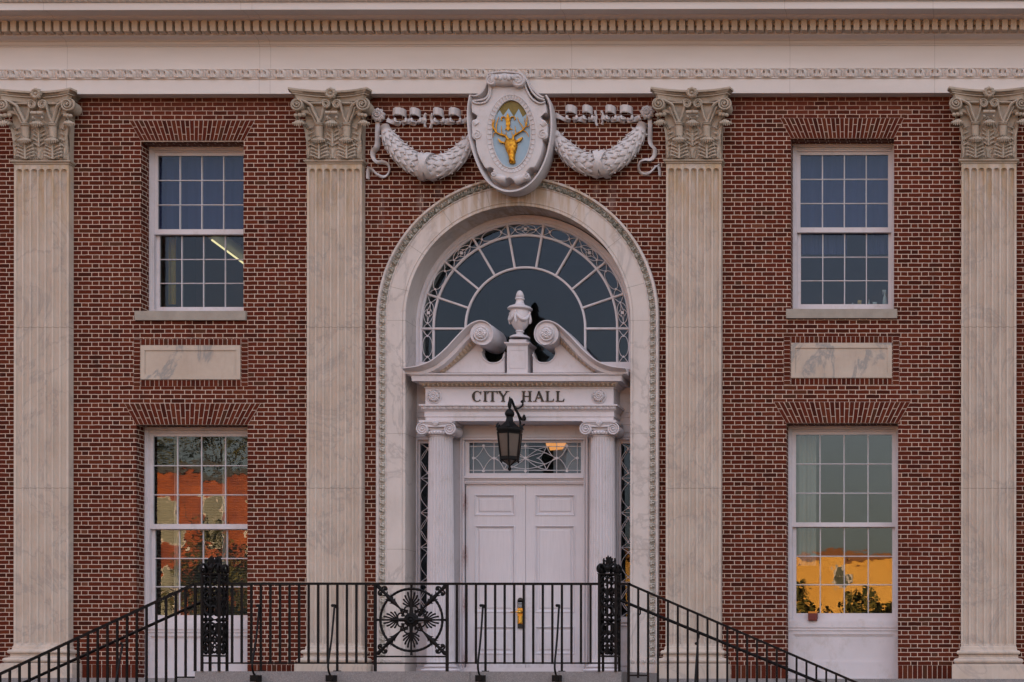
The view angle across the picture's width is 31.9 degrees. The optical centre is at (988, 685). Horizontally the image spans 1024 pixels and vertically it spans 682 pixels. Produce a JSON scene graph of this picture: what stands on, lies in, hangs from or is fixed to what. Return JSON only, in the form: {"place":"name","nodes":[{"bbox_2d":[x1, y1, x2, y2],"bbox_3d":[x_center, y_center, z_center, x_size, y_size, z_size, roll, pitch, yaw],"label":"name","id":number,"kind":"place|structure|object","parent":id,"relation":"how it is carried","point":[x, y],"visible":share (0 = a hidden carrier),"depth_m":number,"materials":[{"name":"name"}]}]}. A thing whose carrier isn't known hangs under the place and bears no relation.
{"place":"outdoors","nodes":[
{"label":"outdoors","id":0,"kind":"place"},
{"bbox_2d":[0,0,1023,681],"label":"city hall","id":1,"kind":"structure","parent":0,"point":[640,258],"depth_m":26.01,"materials":[{"name":"brick"}]},
{"bbox_2d":[134,147,246,320],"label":"window","id":2,"kind":"structure","parent":1,"relation":"in","point":[196,194],"depth_m":26.56,"materials":[{"name":"white paint"}]},
{"bbox_2d":[144,427,247,677],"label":"window","id":3,"kind":"structure","parent":1,"relation":"in","point":[196,478],"depth_m":26.65,"materials":[{"name":"white paint"}]},
{"bbox_2d":[208,236,242,263],"bbox_3d":[-12.783,-7.369,28.252,0.258,0.472,1.002,0,0,19],"label":"ceiling light","id":4,"kind":"object","parent":1,"relation":"attached to","point":[234,249],"visible":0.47,"depth_m":28.11,"materials":[{"name":"plastic"}]},
{"bbox_2d":[465,484,525,667],"bbox_3d":[-7.874,-1.710,26.531,0.972,3.003,0.149,0,0,0],"label":"door","id":5,"kind":"structure","parent":1,"relation":"in","point":[495,547],"depth_m":26.56,"materials":[{"name":"paint"}]},
{"bbox_2d":[495,397,525,470],"bbox_3d":[-7.282,-3.866,25.596,0.426,1.195,1.015,0,0,0],"label":"wall lantern","id":6,"kind":"object","parent":1,"relation":"attached to","point":[509,434],"depth_m":25.21,"materials":[{"name":"black metal"}]},
{"bbox_2d":[465,441,583,475],"bbox_3d":[-7.388,-3.623,26.595,1.907,0.593,0.126,0,0,0],"label":"transom window","id":7,"kind":"structure","parent":1,"relation":"in","point":[482,458],"depth_m":26.65,"materials":[{"name":"glass"}]},
{"bbox_2d":[526,484,582,667],"bbox_3d":[-6.918,-1.709,26.568,0.927,3.003,0.062,0,0,0],"label":"door","id":8,"kind":"structure","parent":1,"relation":"in","point":[554,512],"depth_m":26.55,"materials":[{"name":"paint"}]},
{"bbox_2d":[546,443,565,449],"bbox_3d":[-6.914,-3.848,26.640,0.372,0.166,0.012,0,0,0],"label":"ceiling light","id":9,"kind":"object","parent":1,"relation":"attached to","point":[554,444],"visible":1,"depth_m":26.63,"materials":[{"name":"orange glass"}]},
{"bbox_2d":[808,611,817,620],"bbox_3d":[-2.771,-1.098,26.316,0.148,0.145,0.208,0,0,0],"label":"alarm box","id":10,"kind":"object","parent":1,"relation":"attached to","point":[812,615],"visible":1,"depth_m":26.22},
{"bbox_2d":[786,144,896,318],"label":"window","id":11,"kind":"structure","parent":1,"relation":"in","point":[843,194],"depth_m":26.48,"materials":[{"name":"white paint"}]},
{"bbox_2d":[788,426,897,678],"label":"window","id":12,"kind":"structure","parent":1,"relation":"in","point":[843,480],"depth_m":26.64,"materials":[{"name":"white paint"}]},
{"bbox_2d":[882,290,886,303],"bbox_3d":[-1.651,-6.152,26.512,0.078,0.305,0.076,0,0,0],"label":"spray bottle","id":13,"kind":"object","parent":1,"relation":"on","point":[884,299],"visible":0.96,"depth_m":26.49,"materials":[{"name":"plastic"}]},
{"bbox_3d":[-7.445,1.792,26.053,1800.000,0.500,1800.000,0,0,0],"label":"ground","id":14,"kind":"structure","parent":0,"visible":0},
{"bbox_2d":[195,671,656,681],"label":"landing","id":15,"kind":"object","parent":14,"relation":"on","point":[343,676],"visible":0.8,"depth_m":23.06,"materials":[{"name":"stone"}]},
{"bbox_2d":[193,555,629,681],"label":"landing railing","id":16,"kind":"object","parent":15,"relation":"on","point":[209,604],"visible":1,"depth_m":23.11,"materials":[{"name":"black metal"}]},
{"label":"steps","id":17,"kind":"structure","parent":14,"relation":"on","visible":0},
{"bbox_2d":[0,583,199,681],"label":"stair railing","id":18,"kind":"object","parent":17,"relation":"on","point":[108,643],"visible":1,"depth_m":23.14,"materials":[{"name":"black metal"}]},
{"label":"steps","id":19,"kind":"structure","parent":14,"relation":"on","visible":0},
{"bbox_2d":[620,583,856,681],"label":"stair railing","id":20,"kind":"object","parent":19,"relation":"on","point":[726,643],"visible":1,"depth_m":23.09,"materials":[{"name":"black metal"}]}
]}

